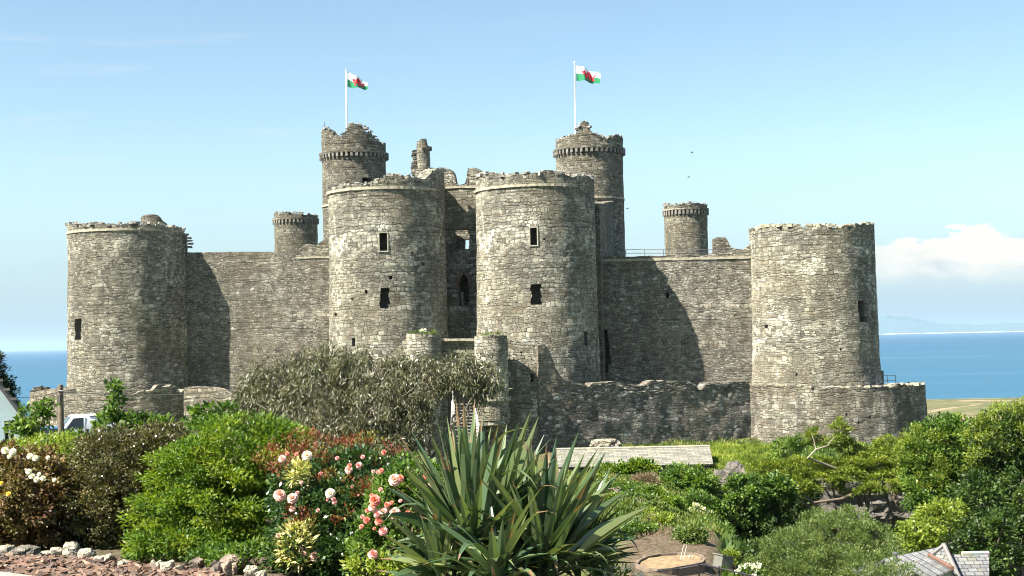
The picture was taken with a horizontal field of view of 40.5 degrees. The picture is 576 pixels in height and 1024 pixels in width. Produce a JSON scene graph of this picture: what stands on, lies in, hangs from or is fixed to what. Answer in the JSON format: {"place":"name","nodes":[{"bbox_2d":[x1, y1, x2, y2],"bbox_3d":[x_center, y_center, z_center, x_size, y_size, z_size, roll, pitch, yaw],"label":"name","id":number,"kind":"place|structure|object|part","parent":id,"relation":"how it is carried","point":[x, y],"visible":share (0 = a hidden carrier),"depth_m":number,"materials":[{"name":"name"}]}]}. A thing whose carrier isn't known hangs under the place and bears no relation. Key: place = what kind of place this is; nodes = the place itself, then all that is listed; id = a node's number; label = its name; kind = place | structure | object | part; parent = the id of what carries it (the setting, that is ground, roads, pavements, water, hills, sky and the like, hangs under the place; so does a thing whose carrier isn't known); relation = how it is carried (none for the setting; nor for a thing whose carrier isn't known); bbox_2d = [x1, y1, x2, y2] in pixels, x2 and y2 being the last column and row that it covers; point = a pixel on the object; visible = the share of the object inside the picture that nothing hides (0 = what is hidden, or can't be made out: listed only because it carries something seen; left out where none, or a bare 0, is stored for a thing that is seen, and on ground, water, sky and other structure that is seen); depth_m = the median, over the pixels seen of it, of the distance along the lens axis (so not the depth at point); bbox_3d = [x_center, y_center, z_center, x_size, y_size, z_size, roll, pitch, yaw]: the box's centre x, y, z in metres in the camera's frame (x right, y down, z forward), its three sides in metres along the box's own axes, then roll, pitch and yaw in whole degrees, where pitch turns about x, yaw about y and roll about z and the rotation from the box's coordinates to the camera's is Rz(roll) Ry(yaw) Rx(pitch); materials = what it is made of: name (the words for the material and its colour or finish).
{"place":"outdoors","nodes":[
{"label":"outdoors","id":0,"kind":"place"},
{"bbox_2d":[0,571,31,575],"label":"path","id":1,"kind":"structure","parent":0,"point":[6,574],"depth_m":9.76,"materials":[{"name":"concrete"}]},
{"bbox_2d":[0,332,1023,415],"bbox_3d":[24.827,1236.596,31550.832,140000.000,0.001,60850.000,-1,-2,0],"label":"sea","id":2,"kind":"structure","parent":0,"point":[964,365],"depth_m":3148.94,"materials":[{"name":"liquid"}]},
{"bbox_2d":[0,0,1023,350],"label":"sky","id":3,"kind":"structure","parent":0,"point":[207,118],"materials":[{"name":"blue"}]},
{"bbox_2d":[12,398,1023,575],"bbox_3d":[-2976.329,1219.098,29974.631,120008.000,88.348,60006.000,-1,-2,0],"label":"ground","id":4,"kind":"structure","parent":0,"point":[656,544],"depth_m":40.89,"materials":[{"name":"soil"}]},
{"bbox_2d":[0,544,14,555],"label":"border stone","id":5,"kind":"object","parent":4,"relation":"on","point":[5,549],"visible":0.59,"depth_m":11.01,"materials":[{"name":"stone"}]},
{"bbox_2d":[0,379,26,440],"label":"cottage","id":6,"kind":"structure","parent":4,"relation":"on","point":[8,407],"depth_m":39.72,"materials":[{"name":"white paint"}]},
{"bbox_2d":[4,420,14,440],"bbox_3d":[-14.419,4.122,39.825,0.331,0.698,0.236,-1,-2,0],"label":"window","id":7,"kind":"structure","parent":6,"relation":"in","point":[6,436],"depth_m":39.85,"materials":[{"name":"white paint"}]},
{"bbox_2d":[0,350,26,411],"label":"dark conifer","id":8,"kind":"object","parent":4,"relation":"on","point":[7,382],"visible":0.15,"depth_m":61.92,"materials":[{"name":"green plant"}]},
{"bbox_2d":[8,545,40,555],"bbox_3d":[-3.879,2.103,11.078,0.228,0.100,0.271,-1,-2,0],"label":"border stone","id":9,"kind":"object","parent":4,"relation":"on","point":[27,549],"visible":0.71,"depth_m":11.01,"materials":[{"name":"stone"}]},
{"bbox_2d":[1,395,61,439],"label":"leafy shrub","id":10,"kind":"object","parent":4,"relation":"on","point":[28,426],"visible":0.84,"depth_m":37.70,"materials":[{"name":"green plant"}]},
{"bbox_2d":[0,438,87,549],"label":"white rose bush","id":11,"kind":"object","parent":4,"relation":"on","point":[28,493],"visible":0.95,"depth_m":11.66,"materials":[{"name":"brown plant"}]},
{"bbox_2d":[38,550,49,556],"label":"border stone","id":12,"kind":"object","parent":4,"relation":"on","point":[42,553],"visible":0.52,"depth_m":10.94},
{"bbox_2d":[0,430,96,466],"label":"lime hedge","id":13,"kind":"object","parent":4,"relation":"on","point":[61,441],"visible":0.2,"depth_m":19.80,"materials":[{"name":"green plant"}]},
{"bbox_2d":[49,547,62,554],"bbox_3d":[-3.595,2.095,10.957,0.121,0.103,0.113,0,-2,-24],"label":"border stone","id":14,"kind":"object","parent":4,"relation":"on","point":[55,551],"visible":0.52,"depth_m":10.92,"materials":[{"name":"stone"}]},
{"bbox_2d":[40,425,75,444],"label":"parked car","id":15,"kind":"object","parent":4,"relation":"on","point":[52,429],"visible":0.04,"depth_m":75.10,"materials":[{"name":"paint"}]},
{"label":"side window","id":16,"kind":"part","parent":15,"relation":"part of","materials":[{"name":"black glass"}]},
{"bbox_2d":[57,385,63,470],"bbox_3d":[-16.823,5.362,51.814,0.258,3.507,0.329,-1,-2,0],"label":"utility pole","id":17,"kind":"object","parent":4,"relation":"on","point":[60,398],"visible":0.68,"depth_m":51.78,"materials":[{"name":"brown wood"}]},
{"bbox_2d":[17,392,57,397],"bbox_3d":[-16.577,3.533,46.863,0.023,0.449,9.927,-1,-2,-4],"label":"overhead cable","id":18,"kind":"object","parent":17,"relation":"attached to","point":[35,396],"visible":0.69,"depth_m":48.68,"materials":[{"name":"grey metal"}]},
{"bbox_2d":[63,388,235,394],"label":"overhead cable","id":19,"kind":"object","parent":17,"relation":"attached to","point":[131,394],"visible":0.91,"depth_m":65.62,"materials":[{"name":"grey metal"}]},
{"bbox_2d":[62,541,80,555],"bbox_3d":[-3.460,2.065,10.917,0.139,0.146,0.155,0,-2,-25],"label":"border stone","id":20,"kind":"object","parent":4,"relation":"on","point":[72,548],"visible":0.6,"depth_m":10.86,"materials":[{"name":"stone"}]},
{"bbox_2d":[52,427,96,452],"bbox_3d":[-9.369,3.928,29.905,1.325,1.900,0.985,-1,-2,0],"label":"shrub","id":21,"kind":"object","parent":4,"relation":"on","point":[78,430],"visible":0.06,"depth_m":29.79,"materials":[{"name":"green plant"}]},
{"bbox_2d":[64,414,123,437],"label":"parked van","id":22,"kind":"object","parent":4,"relation":"on","point":[76,421],"visible":0.16,"depth_m":78.98,"materials":[{"name":"paint"}]},
{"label":"side window","id":23,"kind":"part","parent":22,"relation":"part of","materials":[{"name":"black glass"}]},
{"bbox_2d":[30,385,183,425],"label":"bastion wall","id":24,"kind":"structure","parent":4,"relation":"on","point":[157,399],"depth_m":126.67,"materials":[{"name":"stone"}]},
{"bbox_2d":[0,553,226,575],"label":"slate chippings","id":25,"kind":"object","parent":4,"relation":"on","point":[48,564],"visible":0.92,"depth_m":10.10,"materials":[{"name":"gravel"}]},
{"bbox_2d":[77,548,96,557],"bbox_3d":[-3.284,2.068,10.708,0.147,0.126,0.135,-1,-2,0],"label":"border stone","id":26,"kind":"object","parent":25,"relation":"on","point":[88,552],"visible":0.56,"depth_m":10.68,"materials":[{"name":"stone"}]},
{"bbox_2d":[94,555,104,559],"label":"border stone","id":27,"kind":"object","parent":25,"relation":"on","point":[100,557],"visible":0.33,"depth_m":10.57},
{"bbox_2d":[104,553,115,561],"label":"border stone","id":28,"kind":"object","parent":25,"relation":"on","point":[108,557],"visible":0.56,"depth_m":10.46,"materials":[{"name":"stone"}]},
{"bbox_2d":[117,559,127,564],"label":"border stone","id":29,"kind":"object","parent":25,"relation":"on","point":[123,562],"visible":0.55,"depth_m":10.26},
{"bbox_2d":[156,560,162,566],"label":"border stone","id":30,"kind":"object","parent":25,"relation":"on","point":[158,563],"visible":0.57,"depth_m":10.06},
{"bbox_2d":[160,560,174,569],"bbox_3d":[-2.492,2.030,10.058,0.106,0.112,0.130,-1,-2,0],"label":"border stone","id":31,"kind":"object","parent":25,"relation":"on","point":[167,565],"visible":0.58,"depth_m":10.02,"materials":[{"name":"stone"}]},
{"bbox_2d":[173,565,184,569],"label":"border stone","id":32,"kind":"object","parent":25,"relation":"on","point":[179,567],"visible":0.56,"depth_m":9.95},
{"bbox_2d":[189,557,203,568],"bbox_3d":[-2.281,2.019,10.045,0.094,0.150,0.098,-2,-2,20],"label":"border stone","id":33,"kind":"object","parent":25,"relation":"on","point":[196,562],"visible":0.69,"depth_m":10.01,"materials":[{"name":"stone"}]},
{"bbox_2d":[209,560,220,571],"bbox_3d":[-2.104,2.005,9.862,0.080,0.145,0.070,-3,-3,43],"label":"border stone","id":34,"kind":"object","parent":25,"relation":"on","point":[215,566],"visible":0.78,"depth_m":9.84,"materials":[{"name":"stone"}]},
{"bbox_2d":[50,418,199,549],"bbox_3d":[-3.422,1.716,12.319,1.356,1.082,1.633,-1,-2,0],"label":"olive shrub","id":35,"kind":"object","parent":4,"relation":"on","point":[108,484],"visible":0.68,"depth_m":11.96,"materials":[{"name":"green plant"}]},
{"bbox_2d":[90,377,190,457],"bbox_3d":[-9.043,3.833,33.861,2.527,3.414,1.125,-1,-2,0],"label":"leafy shrub","id":36,"kind":"object","parent":4,"relation":"on","point":[111,412],"visible":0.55,"depth_m":33.80,"materials":[{"name":"green plant"}]},
{"bbox_2d":[184,386,236,421],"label":"wall","id":37,"kind":"structure","parent":4,"relation":"on","point":[190,398],"depth_m":125.46,"materials":[{"name":"stone"}]},
{"bbox_2d":[179,399,244,513],"bbox_3d":[-7.074,4.020,32.897,1.621,2.808,1.242,-1,-2,0],"label":"leafy shrub","id":38,"kind":"object","parent":4,"relation":"on","point":[196,412],"visible":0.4,"depth_m":32.81,"materials":[{"name":"green plant"}]},
{"bbox_2d":[115,408,321,563],"bbox_3d":[-2.420,1.628,11.717,1.620,1.195,2.046,-1,-2,0],"label":"bright green shrub","id":39,"kind":"object","parent":4,"relation":"on","point":[193,495],"visible":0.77,"depth_m":11.38,"materials":[{"name":"green plant"}]},
{"bbox_2d":[220,560,232,575],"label":"border stone","id":40,"kind":"object","parent":4,"relation":"on","point":[226,566],"visible":0.94,"depth_m":9.86,"materials":[{"name":"stone"}]},
{"bbox_2d":[219,553,246,569],"bbox_3d":[-2.064,2.026,10.245,0.193,0.132,0.168,-2,-2,26],"label":"border stone","id":41,"kind":"object","parent":4,"relation":"on","point":[230,557],"visible":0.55,"depth_m":10.19,"materials":[{"name":"stone"}]},
{"bbox_2d":[232,562,237,575],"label":"border stone","id":42,"kind":"object","parent":4,"relation":"on","point":[234,568],"visible":0.84,"depth_m":9.99,"materials":[{"name":"stone"}]},
{"bbox_2d":[180,535,290,573],"bbox_3d":[-2.087,2.020,10.519,1.013,0.297,0.622,-2,-3,32],"label":"ground ivy","id":43,"kind":"object","parent":4,"relation":"on","point":[226,548],"visible":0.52,"depth_m":10.46,"materials":[{"name":"green plant"}]},
{"bbox_2d":[243,565,258,575],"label":"border stone","id":44,"kind":"object","parent":4,"relation":"on","point":[250,570],"visible":0.88,"depth_m":9.85,"materials":[{"name":"stone"}]},
{"bbox_2d":[255,570,266,575],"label":"border stone","id":45,"kind":"object","parent":4,"relation":"on","point":[261,573],"visible":1,"depth_m":9.77,"materials":[{"name":"stone"}]},
{"bbox_2d":[281,456,312,552],"bbox_3d":[-1.599,1.684,10.451,0.249,0.854,0.343,-1,-2,0],"label":"variegated shrub","id":46,"kind":"object","parent":4,"relation":"on","point":[303,465],"visible":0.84,"depth_m":10.41,"materials":[{"name":"yellow plant"}]},
{"bbox_2d":[272,512,322,575],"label":"variegated shrub","id":47,"kind":"object","parent":4,"relation":"on","point":[302,527],"visible":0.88,"depth_m":10.03,"materials":[{"name":"yellow plant"}]},
{"bbox_2d":[250,425,421,575],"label":"rose bush","id":48,"kind":"object","parent":4,"relation":"on","point":[336,490],"visible":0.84,"depth_m":10.36,"materials":[{"name":"green plant"}]},
{"bbox_2d":[218,337,512,481],"bbox_3d":[-6.474,6.044,60.669,13.127,8.004,6.505,-1,-2,0],"label":"drooping tree","id":49,"kind":"object","parent":4,"relation":"on","point":[399,394],"visible":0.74,"depth_m":60.13,"materials":[{"name":"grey plant"}]},
{"bbox_2d":[339,539,411,575],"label":"green shrub","id":50,"kind":"object","parent":4,"relation":"on","point":[378,568],"visible":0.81,"depth_m":9.54,"materials":[{"name":"green plant"}]},
{"bbox_2d":[342,449,444,575],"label":"rose bush","id":51,"kind":"object","parent":4,"relation":"on","point":[372,520],"visible":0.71,"depth_m":9.74,"materials":[{"name":"green plant"}]},
{"bbox_2d":[360,333,538,461],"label":"barbican","id":52,"kind":"structure","parent":4,"relation":"on","point":[517,360],"depth_m":110.02,"materials":[{"name":"stone"}]},
{"bbox_2d":[409,328,436,334],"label":"wall weeds","id":53,"kind":"object","parent":52,"relation":"on","point":[421,330],"depth_m":108.34,"materials":[{"name":"green plant"}]},
{"bbox_2d":[480,330,506,335],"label":"wall weeds","id":54,"kind":"object","parent":52,"relation":"on","point":[486,333],"depth_m":108.15,"materials":[{"name":"green plant"}]},
{"bbox_2d":[451,391,478,443],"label":"entrance stairs","id":55,"kind":"structure","parent":4,"relation":"on","point":[453,407],"depth_m":101.61,"materials":[{"name":"white wood"}]},
{"bbox_2d":[65,121,884,422],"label":"castle","id":56,"kind":"structure","parent":4,"relation":"on","point":[386,264],"depth_m":127.97,"materials":[{"name":"stone"}]},
{"bbox_2d":[345,69,367,127],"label":"flagpole","id":57,"kind":"object","parent":56,"relation":"on","point":[354,81],"visible":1,"depth_m":146.85,"materials":[{"name":"metal"}]},
{"bbox_2d":[574,61,599,133],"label":"flagpole","id":58,"kind":"object","parent":56,"relation":"on","point":[581,73],"visible":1,"depth_m":144.81,"materials":[{"name":"metal"}]},
{"bbox_2d":[625,249,715,255],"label":"railing","id":59,"kind":"object","parent":56,"relation":"on","point":[669,249],"visible":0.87,"depth_m":136.20,"materials":[{"name":"grey metal"}]},
{"bbox_2d":[376,397,649,575],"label":"spiky plant","id":60,"kind":"object","parent":4,"relation":"on","point":[507,512],"visible":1,"depth_m":8.04,"materials":[{"name":"green plant"}]},
{"bbox_2d":[589,439,621,446],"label":"rock outcrop","id":61,"kind":"object","parent":4,"relation":"on","point":[602,443],"visible":0.72,"depth_m":107.33,"materials":[{"name":"stone"}]},
{"bbox_2d":[604,490,619,500],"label":"bank shrub","id":62,"kind":"object","parent":4,"relation":"on","point":[612,495],"visible":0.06,"depth_m":63.57,"materials":[{"name":"green plant"}]},
{"bbox_2d":[586,563,643,575],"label":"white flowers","id":63,"kind":"object","parent":4,"relation":"on","point":[612,568],"visible":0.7,"depth_m":8.62,"materials":[{"name":"green plant"}]},
{"bbox_2d":[596,480,642,495],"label":"bank shrub","id":64,"kind":"object","parent":4,"relation":"on","point":[624,487],"visible":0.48,"depth_m":70.20,"materials":[{"name":"green plant"}]},
{"bbox_2d":[589,456,661,477],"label":"bank shrub","id":65,"kind":"object","parent":4,"relation":"on","point":[632,466],"visible":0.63,"depth_m":93.22,"materials":[{"name":"green plant"}]},
{"bbox_2d":[556,445,712,472],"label":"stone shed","id":66,"kind":"structure","parent":4,"relation":"on","point":[662,456],"depth_m":99.55,"materials":[{"name":"stone"}]},
{"bbox_2d":[615,518,664,540],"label":"bank shrub","id":67,"kind":"object","parent":4,"relation":"on","point":[634,525],"visible":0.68,"depth_m":44.09,"materials":[{"name":"green plant"}]},
{"bbox_2d":[532,345,750,452],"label":"wall","id":68,"kind":"structure","parent":4,"relation":"on","point":[652,411],"depth_m":114.80,"materials":[{"name":"stone"}]},
{"bbox_2d":[566,467,724,535],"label":"bank grass","id":69,"kind":"structure","parent":4,"relation":"on","point":[684,515],"depth_m":60.41,"materials":[{"name":"plant"}]},
{"bbox_2d":[629,471,662,485],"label":"dead shrub","id":70,"kind":"object","parent":4,"relation":"on","point":[646,477],"visible":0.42,"depth_m":86.83,"materials":[{"name":"plant"}]},
{"bbox_2d":[623,490,671,511],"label":"bank shrub","id":71,"kind":"object","parent":4,"relation":"on","point":[649,499],"visible":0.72,"depth_m":60.99,"materials":[{"name":"green plant"}]},
{"bbox_2d":[641,507,678,523],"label":"bank shrub","id":72,"kind":"object","parent":4,"relation":"on","point":[663,516],"visible":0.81,"depth_m":51.71,"materials":[{"name":"green plant"}]},
{"bbox_2d":[634,484,686,510],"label":"bank shrub","id":73,"kind":"object","parent":4,"relation":"on","point":[674,500],"visible":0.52,"depth_m":65.47,"materials":[{"name":"green plant"}]},
{"bbox_2d":[578,436,759,450],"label":"castle grass","id":74,"kind":"structure","parent":4,"relation":"on","point":[749,441],"depth_m":114.19,"materials":[{"name":"plant"}]},
{"bbox_2d":[635,552,705,575],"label":"table","id":75,"kind":"object","parent":4,"relation":"on","point":[658,562],"visible":0.89,"depth_m":36.44,"materials":[{"name":"wood"}]},
{"bbox_2d":[628,508,715,543],"bbox_3d":[5.826,8.535,49.276,3.596,1.834,13.472,-1,-2,5],"label":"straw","id":76,"kind":"object","parent":4,"relation":"on","point":[659,532],"visible":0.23,"depth_m":43.91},
{"bbox_2d":[653,563,706,571],"bbox_3d":[4.068,7.072,34.959,1.702,0.259,0.035,-1,-2,0],"label":"railing","id":77,"kind":"object","parent":4,"relation":"on","point":[671,569],"visible":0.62,"depth_m":34.94,"materials":[{"name":"metal"}]},
{"bbox_2d":[658,460,721,496],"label":"bank shrub","id":78,"kind":"object","parent":4,"relation":"on","point":[694,476],"visible":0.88,"depth_m":90.32,"materials":[{"name":"green plant"}]},
{"bbox_2d":[668,519,711,544],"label":"bank shrub","id":79,"kind":"object","parent":4,"relation":"on","point":[692,533],"visible":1,"depth_m":40.99,"materials":[{"name":"green plant"}]},
{"bbox_2d":[681,487,733,524],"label":"bank shrub","id":80,"kind":"object","parent":4,"relation":"on","point":[708,503],"visible":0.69,"depth_m":69.26,"materials":[{"name":"green plant"}]},
{"bbox_2d":[680,563,753,575],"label":"railing","id":81,"kind":"object","parent":4,"relation":"on","point":[718,568],"visible":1,"depth_m":34.54,"materials":[{"name":"metal"}]},
{"bbox_2d":[701,516,742,546],"bbox_3d":[8.476,10.251,57.420,1.749,1.540,2.374,0,-3,-35],"label":"bank shrub","id":82,"kind":"object","parent":4,"relation":"on","point":[720,524],"visible":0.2,"depth_m":57.42,"materials":[{"name":"green plant"}]},
{"bbox_2d":[713,553,735,569],"bbox_3d":[5.547,7.149,36.366,0.475,0.425,0.440,0,-2,-29],"label":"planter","id":83,"kind":"object","parent":4,"relation":"on","point":[722,560],"visible":0.93,"depth_m":36.22,"materials":[{"name":"concrete"}]},
{"bbox_2d":[713,461,748,495],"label":"rock outcrop","id":84,"kind":"object","parent":4,"relation":"on","point":[734,466],"visible":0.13,"depth_m":93.69,"materials":[{"name":"stone"}]},
{"bbox_2d":[721,548,741,569],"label":"pot plant","id":85,"kind":"object","parent":4,"relation":"on","point":[730,552],"visible":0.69,"depth_m":36.84,"materials":[{"name":"green plant"}]},
{"bbox_2d":[709,441,785,469],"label":"slope grass","id":86,"kind":"structure","parent":4,"relation":"on","point":[744,454],"depth_m":103.93,"materials":[{"name":"green plant"}]},
{"bbox_2d":[731,562,764,575],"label":"white flowers","id":87,"kind":"object","parent":4,"relation":"on","point":[751,568],"visible":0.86,"depth_m":35.66,"materials":[{"name":"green plant"}]},
{"bbox_2d":[718,469,801,555],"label":"round ivy tree","id":88,"kind":"object","parent":4,"relation":"on","point":[775,495],"visible":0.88,"depth_m":70.68,"materials":[{"name":"green plant"}]},
{"bbox_2d":[734,535,788,575],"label":"bank shrub","id":89,"kind":"object","parent":4,"relation":"on","point":[747,548],"visible":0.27,"depth_m":60.14,"materials":[{"name":"green plant"}]},
{"bbox_2d":[766,432,815,512],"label":"ivy clump","id":90,"kind":"object","parent":4,"relation":"on","point":[794,444],"visible":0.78,"depth_m":91.39,"materials":[{"name":"green plant"}]},
{"bbox_2d":[769,489,824,542],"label":"bank shrub","id":91,"kind":"object","parent":4,"relation":"on","point":[799,508],"visible":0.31,"depth_m":86.84,"materials":[{"name":"green plant"}]},
{"bbox_2d":[744,502,925,575],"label":"grey green bush","id":92,"kind":"object","parent":4,"relation":"on","point":[856,555],"visible":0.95,"depth_m":42.82,"materials":[{"name":"green plant"}]},
{"bbox_2d":[742,415,928,550],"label":"spreading pine","id":93,"kind":"object","parent":4,"relation":"on","point":[862,459],"visible":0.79,"depth_m":83.10,"materials":[{"name":"green plant"}]},
{"bbox_2d":[749,382,927,444],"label":"bastion wall","id":94,"kind":"structure","parent":4,"relation":"on","point":[869,413],"depth_m":118.78,"materials":[{"name":"stone"}]},
{"bbox_2d":[865,375,895,385],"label":"railing","id":95,"kind":"object","parent":94,"relation":"on","point":[887,380],"visible":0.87,"depth_m":124.39,"materials":[{"name":"grey metal"}]},
{"bbox_2d":[767,479,915,530],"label":"rock outcrop","id":96,"kind":"object","parent":4,"relation":"on","point":[878,509],"visible":0.17,"depth_m":91.45,"materials":[{"name":"stone"}]},
{"bbox_2d":[715,493,1004,575],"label":"undergrowth","id":97,"kind":"object","parent":4,"relation":"on","point":[727,540],"visible":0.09,"depth_m":49.60,"materials":[{"name":"green plant"}]},
{"bbox_2d":[847,543,988,575],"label":"slate roof house","id":98,"kind":"structure","parent":4,"relation":"on","point":[940,560],"depth_m":39.37,"materials":[{"name":"grey tile"}]},
{"bbox_2d":[890,496,968,552],"bbox_3d":[16.866,11.510,55.379,4.712,6.123,2.336,1,-3,-43],"label":"yellow green tree","id":99,"kind":"object","parent":4,"relation":"on","point":[931,532],"visible":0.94,"depth_m":55.12,"materials":[{"name":"green plant"}]},
{"bbox_2d":[887,411,988,551],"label":"broadleaf tree","id":100,"kind":"object","parent":4,"relation":"on","point":[933,456],"visible":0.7,"depth_m":74.54,"materials":[{"name":"green plant"}]},
{"bbox_2d":[908,468,1023,575],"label":"dark undergrowth tree","id":101,"kind":"object","parent":4,"relation":"on","point":[978,531],"visible":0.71,"depth_m":63.88,"materials":[{"name":"green plant"}]},
{"bbox_2d":[956,396,1023,575],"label":"broadleaf tree","id":102,"kind":"object","parent":4,"relation":"on","point":[997,447],"visible":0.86,"depth_m":70.95,"materials":[{"name":"green plant"}]},
{"bbox_2d":[770,439,936,502],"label":"castle grass","id":103,"kind":"structure","parent":0,"point":[809,449],"depth_m":108.30,"materials":[{"name":"green plant"}]},
{"bbox_2d":[878,316,1023,333],"bbox_3d":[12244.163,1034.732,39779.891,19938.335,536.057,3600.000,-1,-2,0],"label":"hills","id":104,"kind":"structure","parent":0,"point":[893,325],"depth_m":38738.79,"materials":[{"name":"blue"}]},
{"bbox_2d":[899,331,1023,333],"bbox_3d":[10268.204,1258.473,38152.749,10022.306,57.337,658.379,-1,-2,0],"label":"shore houses","id":105,"kind":"structure","parent":104,"relation":"on","point":[963,332],"depth_m":37869.68,"materials":[{"name":"white"}]}
]}

